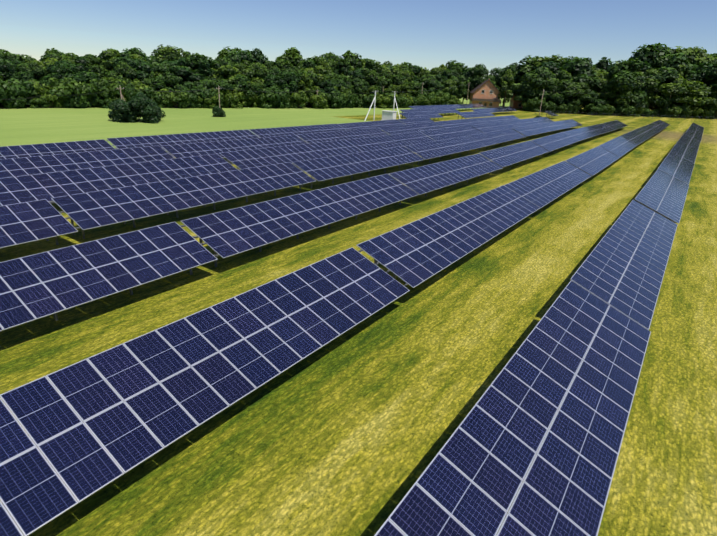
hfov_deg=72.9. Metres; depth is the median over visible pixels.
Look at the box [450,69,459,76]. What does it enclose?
tree
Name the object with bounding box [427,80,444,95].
garden tree
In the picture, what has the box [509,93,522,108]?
orange roof house
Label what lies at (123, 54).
tree
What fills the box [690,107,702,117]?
hedge
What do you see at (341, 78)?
tree
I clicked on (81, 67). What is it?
tree
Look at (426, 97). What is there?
hedge
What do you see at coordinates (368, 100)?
hedge
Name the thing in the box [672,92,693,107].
tree
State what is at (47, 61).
tree
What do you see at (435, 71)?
tree
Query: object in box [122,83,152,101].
tree
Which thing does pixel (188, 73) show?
tree
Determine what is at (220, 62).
tree
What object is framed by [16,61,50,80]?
tree
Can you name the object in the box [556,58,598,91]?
tree
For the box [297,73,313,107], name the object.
tree
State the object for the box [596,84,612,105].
tree
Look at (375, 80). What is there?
tree
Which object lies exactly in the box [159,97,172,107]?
hedge
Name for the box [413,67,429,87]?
tree
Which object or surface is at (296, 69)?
tree
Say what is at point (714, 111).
hedge
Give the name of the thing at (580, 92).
tree
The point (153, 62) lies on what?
tree
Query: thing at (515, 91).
tree
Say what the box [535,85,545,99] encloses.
tree
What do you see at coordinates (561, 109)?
hedge
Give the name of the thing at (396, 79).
tree
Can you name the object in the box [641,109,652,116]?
hedge
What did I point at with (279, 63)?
tree
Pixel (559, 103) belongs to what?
tree
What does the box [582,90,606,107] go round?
tree
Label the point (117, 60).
tree
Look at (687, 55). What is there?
tree
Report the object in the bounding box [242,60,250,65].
tree
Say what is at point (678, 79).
tree
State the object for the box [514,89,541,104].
tree
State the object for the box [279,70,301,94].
tree
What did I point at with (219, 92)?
hedge
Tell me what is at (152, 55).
tree
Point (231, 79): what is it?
tree
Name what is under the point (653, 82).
tree
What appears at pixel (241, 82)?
tree
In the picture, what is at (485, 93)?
brick house
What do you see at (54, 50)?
tree
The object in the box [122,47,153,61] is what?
tree
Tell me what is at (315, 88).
tree
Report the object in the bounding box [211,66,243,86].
tree
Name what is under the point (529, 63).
tree
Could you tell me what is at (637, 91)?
tree
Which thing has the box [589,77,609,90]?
tree
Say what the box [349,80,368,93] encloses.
tree
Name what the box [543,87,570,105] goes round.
tree
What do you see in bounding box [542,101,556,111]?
hedge
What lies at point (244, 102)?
hedge
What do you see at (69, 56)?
tree
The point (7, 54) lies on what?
tree
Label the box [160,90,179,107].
hedge
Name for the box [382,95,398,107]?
hedge
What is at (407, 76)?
tree
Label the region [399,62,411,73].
tree
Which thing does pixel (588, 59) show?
tree
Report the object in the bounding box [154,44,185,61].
tree
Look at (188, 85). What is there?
hedge
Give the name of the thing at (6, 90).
tree
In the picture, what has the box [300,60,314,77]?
tree
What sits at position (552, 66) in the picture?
tree
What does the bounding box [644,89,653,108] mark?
tree
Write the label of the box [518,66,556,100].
garden tree
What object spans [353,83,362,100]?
tree
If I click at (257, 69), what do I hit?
tree
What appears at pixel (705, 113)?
hedge
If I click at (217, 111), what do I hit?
field bush
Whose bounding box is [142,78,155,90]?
tree
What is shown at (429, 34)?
sky
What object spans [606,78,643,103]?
tree
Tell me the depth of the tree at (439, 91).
206.51 m
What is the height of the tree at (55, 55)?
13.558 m
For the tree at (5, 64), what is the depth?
120.53 m
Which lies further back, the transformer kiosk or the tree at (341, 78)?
the tree at (341, 78)
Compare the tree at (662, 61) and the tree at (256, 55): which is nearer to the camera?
the tree at (256, 55)
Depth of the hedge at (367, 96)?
181.26 m
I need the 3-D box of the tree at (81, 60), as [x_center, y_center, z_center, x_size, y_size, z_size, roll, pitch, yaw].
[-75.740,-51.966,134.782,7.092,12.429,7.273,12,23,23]
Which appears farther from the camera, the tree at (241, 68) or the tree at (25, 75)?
the tree at (241, 68)
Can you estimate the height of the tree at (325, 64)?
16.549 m
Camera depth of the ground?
17.92 m
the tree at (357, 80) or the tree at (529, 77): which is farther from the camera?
the tree at (529, 77)
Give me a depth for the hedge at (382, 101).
181.40 m
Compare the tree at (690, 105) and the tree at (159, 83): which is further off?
the tree at (690, 105)
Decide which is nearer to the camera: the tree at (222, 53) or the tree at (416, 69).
the tree at (222, 53)
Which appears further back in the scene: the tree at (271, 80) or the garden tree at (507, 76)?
the garden tree at (507, 76)
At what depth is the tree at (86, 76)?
118.35 m
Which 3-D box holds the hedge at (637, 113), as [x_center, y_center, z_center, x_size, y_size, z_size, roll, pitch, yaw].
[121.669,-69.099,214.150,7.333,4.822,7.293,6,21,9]
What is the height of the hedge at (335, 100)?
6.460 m
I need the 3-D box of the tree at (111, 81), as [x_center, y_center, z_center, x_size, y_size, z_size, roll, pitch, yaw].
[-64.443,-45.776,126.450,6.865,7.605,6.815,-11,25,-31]
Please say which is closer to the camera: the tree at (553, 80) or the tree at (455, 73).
the tree at (553, 80)
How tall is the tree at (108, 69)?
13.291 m
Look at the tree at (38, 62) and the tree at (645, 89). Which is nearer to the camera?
the tree at (38, 62)
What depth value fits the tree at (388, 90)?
208.32 m
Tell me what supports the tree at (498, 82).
on the ground
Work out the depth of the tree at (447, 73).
239.37 m
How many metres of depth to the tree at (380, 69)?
200.83 m
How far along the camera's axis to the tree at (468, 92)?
229.82 m
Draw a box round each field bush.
[108,92,165,123]
[212,106,225,116]
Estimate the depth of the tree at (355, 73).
188.66 m
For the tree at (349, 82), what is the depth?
180.45 m
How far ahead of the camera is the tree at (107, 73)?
129.37 m
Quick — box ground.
[0,94,716,535]
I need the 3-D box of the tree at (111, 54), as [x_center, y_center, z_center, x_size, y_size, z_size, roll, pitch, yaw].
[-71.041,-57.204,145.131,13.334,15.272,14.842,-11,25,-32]
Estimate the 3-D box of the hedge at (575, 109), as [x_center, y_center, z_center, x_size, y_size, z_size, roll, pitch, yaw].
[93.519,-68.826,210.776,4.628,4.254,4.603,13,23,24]
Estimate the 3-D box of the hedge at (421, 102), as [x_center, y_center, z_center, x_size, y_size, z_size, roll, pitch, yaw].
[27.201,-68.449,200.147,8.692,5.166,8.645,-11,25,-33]
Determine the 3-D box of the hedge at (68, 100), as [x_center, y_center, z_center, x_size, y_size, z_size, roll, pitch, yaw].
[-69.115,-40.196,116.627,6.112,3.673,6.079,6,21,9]
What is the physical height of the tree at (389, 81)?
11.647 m
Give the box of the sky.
[0,0,716,83]
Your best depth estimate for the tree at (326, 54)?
200.05 m
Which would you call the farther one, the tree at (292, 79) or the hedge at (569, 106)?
the hedge at (569, 106)
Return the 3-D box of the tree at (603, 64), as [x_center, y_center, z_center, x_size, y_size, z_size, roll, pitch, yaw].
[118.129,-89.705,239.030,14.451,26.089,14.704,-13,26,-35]
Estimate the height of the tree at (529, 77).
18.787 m
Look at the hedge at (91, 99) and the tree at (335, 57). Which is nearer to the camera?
the hedge at (91, 99)
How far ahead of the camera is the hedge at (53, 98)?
111.77 m
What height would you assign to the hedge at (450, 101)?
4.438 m
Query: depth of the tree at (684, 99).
215.80 m
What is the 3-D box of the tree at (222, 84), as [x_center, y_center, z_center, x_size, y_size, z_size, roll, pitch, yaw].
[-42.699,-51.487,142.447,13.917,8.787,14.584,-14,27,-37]
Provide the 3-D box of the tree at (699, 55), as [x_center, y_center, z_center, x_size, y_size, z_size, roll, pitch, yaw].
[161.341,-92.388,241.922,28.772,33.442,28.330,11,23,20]
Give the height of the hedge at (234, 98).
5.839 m
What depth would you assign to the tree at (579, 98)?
208.02 m
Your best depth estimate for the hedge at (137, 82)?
125.02 m
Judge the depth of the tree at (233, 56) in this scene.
158.86 m
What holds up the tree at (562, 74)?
on the ground
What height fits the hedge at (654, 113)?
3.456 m
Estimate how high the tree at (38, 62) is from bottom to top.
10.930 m
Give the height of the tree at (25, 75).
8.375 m
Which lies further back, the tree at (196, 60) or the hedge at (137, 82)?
the tree at (196, 60)
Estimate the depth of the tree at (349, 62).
191.75 m
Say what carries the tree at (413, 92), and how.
on the ground
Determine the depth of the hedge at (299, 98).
156.38 m
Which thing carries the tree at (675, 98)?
on the ground
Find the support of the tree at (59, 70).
on the ground
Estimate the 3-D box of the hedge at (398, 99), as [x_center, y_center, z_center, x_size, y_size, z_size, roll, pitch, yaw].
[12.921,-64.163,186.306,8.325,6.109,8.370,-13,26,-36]
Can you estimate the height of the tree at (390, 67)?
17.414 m
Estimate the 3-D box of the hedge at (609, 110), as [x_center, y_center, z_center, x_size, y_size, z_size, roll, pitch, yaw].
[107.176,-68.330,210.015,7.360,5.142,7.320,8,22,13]
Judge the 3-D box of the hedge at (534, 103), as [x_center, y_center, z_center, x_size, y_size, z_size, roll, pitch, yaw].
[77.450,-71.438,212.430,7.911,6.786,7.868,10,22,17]
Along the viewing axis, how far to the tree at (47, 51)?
139.87 m
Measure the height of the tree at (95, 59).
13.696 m
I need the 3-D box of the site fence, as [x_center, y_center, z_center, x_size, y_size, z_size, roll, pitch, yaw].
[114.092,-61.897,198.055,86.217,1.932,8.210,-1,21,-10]
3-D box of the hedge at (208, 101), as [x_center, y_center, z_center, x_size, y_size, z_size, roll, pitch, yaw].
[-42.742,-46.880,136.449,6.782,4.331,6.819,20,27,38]
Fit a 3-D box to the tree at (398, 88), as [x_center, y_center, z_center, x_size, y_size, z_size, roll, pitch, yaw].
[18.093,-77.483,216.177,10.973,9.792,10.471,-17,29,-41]
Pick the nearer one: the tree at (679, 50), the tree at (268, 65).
the tree at (268, 65)
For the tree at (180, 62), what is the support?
on the ground
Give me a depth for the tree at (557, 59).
227.86 m
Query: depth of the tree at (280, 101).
150.15 m
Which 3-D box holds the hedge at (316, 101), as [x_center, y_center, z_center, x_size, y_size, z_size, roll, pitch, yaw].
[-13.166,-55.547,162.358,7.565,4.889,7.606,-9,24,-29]
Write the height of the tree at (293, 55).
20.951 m
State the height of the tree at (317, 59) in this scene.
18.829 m
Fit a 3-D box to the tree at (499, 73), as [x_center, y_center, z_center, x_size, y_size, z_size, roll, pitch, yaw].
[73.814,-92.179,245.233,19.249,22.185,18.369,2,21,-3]
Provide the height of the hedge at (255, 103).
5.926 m
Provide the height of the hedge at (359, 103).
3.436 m
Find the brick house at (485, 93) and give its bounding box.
[469,79,500,107]
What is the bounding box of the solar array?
[0,104,703,535]
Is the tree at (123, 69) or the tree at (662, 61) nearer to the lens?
the tree at (123, 69)
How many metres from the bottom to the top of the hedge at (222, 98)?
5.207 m
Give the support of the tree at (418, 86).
on the ground
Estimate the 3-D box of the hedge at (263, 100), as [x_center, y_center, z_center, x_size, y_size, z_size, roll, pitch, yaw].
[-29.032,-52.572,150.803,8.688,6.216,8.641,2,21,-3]
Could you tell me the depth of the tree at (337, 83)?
171.31 m
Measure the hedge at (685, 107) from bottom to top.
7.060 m
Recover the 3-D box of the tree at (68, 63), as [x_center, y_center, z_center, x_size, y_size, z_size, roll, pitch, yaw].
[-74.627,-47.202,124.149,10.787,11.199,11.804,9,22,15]
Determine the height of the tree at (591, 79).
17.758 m
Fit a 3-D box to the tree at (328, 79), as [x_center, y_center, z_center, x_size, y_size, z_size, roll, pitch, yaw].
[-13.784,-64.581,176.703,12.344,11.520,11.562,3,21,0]
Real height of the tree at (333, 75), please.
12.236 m
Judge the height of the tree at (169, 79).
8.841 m
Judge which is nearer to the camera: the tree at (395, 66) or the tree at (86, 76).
the tree at (86, 76)
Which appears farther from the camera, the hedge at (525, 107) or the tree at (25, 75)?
the hedge at (525, 107)
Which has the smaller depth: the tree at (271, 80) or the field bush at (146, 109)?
the field bush at (146, 109)
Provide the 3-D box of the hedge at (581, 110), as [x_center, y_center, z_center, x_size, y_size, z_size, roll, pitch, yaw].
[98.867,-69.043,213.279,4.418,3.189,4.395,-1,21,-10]
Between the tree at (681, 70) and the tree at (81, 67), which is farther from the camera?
the tree at (681, 70)
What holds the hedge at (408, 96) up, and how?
on the ground
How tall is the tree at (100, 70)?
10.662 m
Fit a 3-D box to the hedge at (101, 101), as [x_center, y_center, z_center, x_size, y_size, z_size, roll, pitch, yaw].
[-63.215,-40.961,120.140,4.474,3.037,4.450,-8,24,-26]
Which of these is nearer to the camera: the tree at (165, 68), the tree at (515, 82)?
the tree at (165, 68)
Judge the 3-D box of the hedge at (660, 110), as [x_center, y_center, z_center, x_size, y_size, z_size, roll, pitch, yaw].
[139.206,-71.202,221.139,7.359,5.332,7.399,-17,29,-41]
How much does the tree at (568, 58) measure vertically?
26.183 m
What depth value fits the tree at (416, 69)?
236.29 m
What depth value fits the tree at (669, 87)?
219.73 m
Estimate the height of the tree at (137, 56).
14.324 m
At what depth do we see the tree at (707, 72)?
224.18 m
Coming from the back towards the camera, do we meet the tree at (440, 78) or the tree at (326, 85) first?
the tree at (440, 78)
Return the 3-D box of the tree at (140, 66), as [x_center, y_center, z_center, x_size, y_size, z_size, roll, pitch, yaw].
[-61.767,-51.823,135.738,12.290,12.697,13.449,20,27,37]
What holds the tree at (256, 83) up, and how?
on the ground
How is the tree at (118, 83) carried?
on the ground
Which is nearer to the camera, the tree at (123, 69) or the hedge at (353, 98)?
the tree at (123, 69)
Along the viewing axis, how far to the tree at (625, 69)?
209.99 m
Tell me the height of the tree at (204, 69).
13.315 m
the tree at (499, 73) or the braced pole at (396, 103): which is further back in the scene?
the tree at (499, 73)
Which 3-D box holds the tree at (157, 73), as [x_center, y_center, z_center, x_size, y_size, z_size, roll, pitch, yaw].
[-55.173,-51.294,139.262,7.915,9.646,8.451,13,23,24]
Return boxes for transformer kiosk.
[382,110,396,119]
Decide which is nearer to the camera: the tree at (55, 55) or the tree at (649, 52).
the tree at (55, 55)
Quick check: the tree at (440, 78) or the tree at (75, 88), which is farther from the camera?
the tree at (440, 78)
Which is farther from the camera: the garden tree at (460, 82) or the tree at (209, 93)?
the garden tree at (460, 82)
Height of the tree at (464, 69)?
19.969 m
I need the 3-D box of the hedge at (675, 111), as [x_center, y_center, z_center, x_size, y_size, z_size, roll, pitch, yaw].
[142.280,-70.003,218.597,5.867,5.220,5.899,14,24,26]
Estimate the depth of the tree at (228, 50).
174.96 m
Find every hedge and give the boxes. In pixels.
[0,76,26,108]
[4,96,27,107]
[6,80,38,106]
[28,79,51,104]
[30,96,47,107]
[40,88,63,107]
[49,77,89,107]
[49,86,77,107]
[62,97,80,107]
[74,86,97,107]
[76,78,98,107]
[94,97,111,107]
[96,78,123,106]
[107,94,127,100]
[122,80,150,97]
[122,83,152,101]
[124,82,149,92]
[148,88,163,106]
[158,97,165,107]
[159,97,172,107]
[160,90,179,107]
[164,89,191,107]
[175,81,193,90]
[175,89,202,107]
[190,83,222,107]
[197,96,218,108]
[203,88,223,104]
[214,93,226,107]
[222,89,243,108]
[239,88,255,106]
[245,93,264,107]
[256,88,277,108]
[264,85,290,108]
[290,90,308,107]
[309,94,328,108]
[310,91,327,104]
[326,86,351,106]
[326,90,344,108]
[336,98,347,107]
[346,93,358,107]
[354,99,364,107]
[358,94,379,106]
[362,94,376,107]
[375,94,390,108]
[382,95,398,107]
[384,93,400,107]
[397,96,410,107]
[402,95,413,107]
[415,96,436,105]
[416,92,434,105]
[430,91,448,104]
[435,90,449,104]
[448,98,460,104]
[522,103,530,110]
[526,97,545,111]
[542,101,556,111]
[556,104,566,113]
[562,102,573,113]
[571,105,579,113]
[578,107,587,113]
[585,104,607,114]
[604,104,614,115]
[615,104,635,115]
[632,106,643,116]
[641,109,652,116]
[650,110,657,116]
[656,107,673,116]
[668,107,681,117]
[672,104,689,117]
[680,111,691,117]
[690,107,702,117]
[700,109,713,118]
[706,108,715,118]
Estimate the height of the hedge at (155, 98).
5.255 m
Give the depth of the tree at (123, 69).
129.16 m
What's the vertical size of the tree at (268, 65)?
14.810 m
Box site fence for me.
[535,110,716,120]
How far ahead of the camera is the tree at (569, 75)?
213.84 m
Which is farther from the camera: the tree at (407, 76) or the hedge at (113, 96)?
the tree at (407, 76)
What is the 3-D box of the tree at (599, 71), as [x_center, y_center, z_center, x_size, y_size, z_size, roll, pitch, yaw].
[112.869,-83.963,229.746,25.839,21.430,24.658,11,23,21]
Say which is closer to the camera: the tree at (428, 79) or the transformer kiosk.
the transformer kiosk
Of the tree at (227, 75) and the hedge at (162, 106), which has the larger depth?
the tree at (227, 75)
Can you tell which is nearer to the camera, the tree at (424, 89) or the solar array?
the solar array
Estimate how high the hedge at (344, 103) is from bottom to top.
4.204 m
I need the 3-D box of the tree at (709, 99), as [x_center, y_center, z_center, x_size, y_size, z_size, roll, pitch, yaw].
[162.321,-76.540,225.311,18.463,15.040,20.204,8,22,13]
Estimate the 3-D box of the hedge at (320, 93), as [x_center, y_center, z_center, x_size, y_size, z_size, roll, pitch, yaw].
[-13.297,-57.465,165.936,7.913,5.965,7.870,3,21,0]
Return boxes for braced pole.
[364,91,375,120]
[393,91,399,117]
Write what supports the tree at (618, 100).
on the ground
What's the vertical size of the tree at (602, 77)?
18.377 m
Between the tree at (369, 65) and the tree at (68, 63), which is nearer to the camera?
the tree at (68, 63)
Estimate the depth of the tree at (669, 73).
216.69 m
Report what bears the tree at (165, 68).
on the ground
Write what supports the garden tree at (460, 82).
on the ground
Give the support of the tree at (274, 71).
on the ground
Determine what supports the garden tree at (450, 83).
on the ground
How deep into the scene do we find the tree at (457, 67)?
256.25 m
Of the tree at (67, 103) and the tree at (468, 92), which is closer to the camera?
the tree at (67, 103)
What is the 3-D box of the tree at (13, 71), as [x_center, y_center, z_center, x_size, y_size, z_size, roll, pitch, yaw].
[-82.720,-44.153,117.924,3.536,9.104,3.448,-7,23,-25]
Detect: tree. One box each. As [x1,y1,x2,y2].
[0,49,35,63]
[0,54,28,80]
[0,68,10,80]
[9,66,17,76]
[9,70,48,105]
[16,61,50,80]
[22,59,46,80]
[35,57,57,66]
[39,48,61,60]
[40,60,79,80]
[41,64,71,81]
[42,49,51,60]
[45,51,70,61]
[56,53,92,67]
[67,71,106,100]
[74,57,90,71]
[74,63,89,82]
[80,54,103,66]
[87,64,105,78]
[100,48,134,72]
[101,58,113,71]
[101,77,117,83]
[104,71,132,81]
[107,61,138,83]
[111,56,134,72]
[120,52,128,56]
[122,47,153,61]
[126,58,155,83]
[132,54,145,62]
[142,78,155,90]
[148,58,192,84]
[148,62,182,89]
[151,49,161,59]
[151,77,173,92]
[153,72,171,86]
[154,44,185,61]
[160,57,195,82]
[163,74,183,92]
[175,67,206,85]
[181,53,217,80]
[194,60,211,77]
[194,77,232,90]
[211,57,238,77]
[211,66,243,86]
[213,63,264,87]
[215,49,227,60]
[217,47,250,59]
[225,51,240,66]
[226,76,251,99]
[231,74,262,105]
[236,48,267,63]
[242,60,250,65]
[247,62,268,81]
[252,60,279,80]
[252,82,264,94]
[261,66,284,82]
[261,74,293,91]
[275,47,303,66]
[275,59,293,70]
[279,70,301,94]
[291,66,318,93]
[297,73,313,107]
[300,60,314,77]
[302,65,328,86]
[310,86,320,92]
[311,55,322,65]
[312,74,333,88]
[315,79,335,93]
[318,60,333,74]
[320,54,342,63]
[321,52,333,57]
[327,59,345,75]
[327,72,353,91]
[327,79,351,92]
[332,76,347,89]
[337,50,362,78]
[344,67,367,79]
[345,79,357,93]
[347,78,369,94]
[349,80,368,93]
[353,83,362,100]
[357,68,369,81]
[363,85,378,96]
[364,59,375,71]
[366,70,387,94]
[369,59,387,90]
[379,61,402,74]
[379,78,393,94]
[382,67,391,78]
[383,88,396,94]
[385,65,398,74]
[387,74,416,92]
[392,83,410,95]
[398,70,414,82]
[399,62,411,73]
[402,82,425,96]
[405,62,424,81]
[405,89,417,95]
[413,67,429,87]
[415,81,427,92]
[420,74,436,94]
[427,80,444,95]
[430,67,443,74]
[434,74,448,83]
[440,79,457,102]
[442,68,454,78]
[443,85,469,98]
[445,60,469,98]
[449,75,466,96]
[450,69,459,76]
[461,66,472,103]
[464,63,495,90]
[489,62,518,106]
[495,78,501,103]
[498,69,513,106]
[508,65,526,100]
[508,70,555,98]
[511,77,523,92]
[512,55,544,82]
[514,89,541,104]
[518,55,564,100]
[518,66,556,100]
[520,61,561,95]
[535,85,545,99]
[543,76,573,99]
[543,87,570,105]
[553,69,572,110]
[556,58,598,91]
[556,89,573,105]
[559,71,572,86]
[562,82,591,105]
[563,82,589,103]
[564,56,600,70]
[571,74,600,97]
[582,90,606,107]
[584,57,592,68]
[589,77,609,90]
[591,67,611,79]
[593,57,612,71]
[593,72,608,94]
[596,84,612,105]
[601,58,661,107]
[604,82,631,112]
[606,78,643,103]
[613,42,689,69]
[627,89,646,107]
[636,69,661,96]
[637,60,651,71]
[638,84,648,107]
[644,66,688,109]
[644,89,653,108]
[649,80,707,105]
[650,54,695,109]
[652,79,682,109]
[657,93,679,108]
[658,46,696,111]
[658,74,684,94]
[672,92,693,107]
[674,64,685,103]
[675,46,716,85]
[680,52,692,75]
[683,61,716,117]
[692,86,716,118]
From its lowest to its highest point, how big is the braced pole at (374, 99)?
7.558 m
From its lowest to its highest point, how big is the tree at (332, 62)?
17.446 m
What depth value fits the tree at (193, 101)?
133.13 m
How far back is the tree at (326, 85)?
168.21 m
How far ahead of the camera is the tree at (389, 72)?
218.58 m
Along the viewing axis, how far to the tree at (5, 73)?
119.63 m
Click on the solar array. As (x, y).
(538, 434)
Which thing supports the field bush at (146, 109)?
on the ground
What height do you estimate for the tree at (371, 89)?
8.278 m
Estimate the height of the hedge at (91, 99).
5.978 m
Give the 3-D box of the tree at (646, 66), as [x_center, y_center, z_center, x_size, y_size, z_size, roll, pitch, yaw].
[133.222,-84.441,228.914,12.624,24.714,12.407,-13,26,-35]
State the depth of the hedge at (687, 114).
218.85 m
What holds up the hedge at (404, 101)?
on the ground
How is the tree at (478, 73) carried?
on the ground
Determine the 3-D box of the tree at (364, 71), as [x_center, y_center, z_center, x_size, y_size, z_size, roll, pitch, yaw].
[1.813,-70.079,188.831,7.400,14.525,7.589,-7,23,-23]

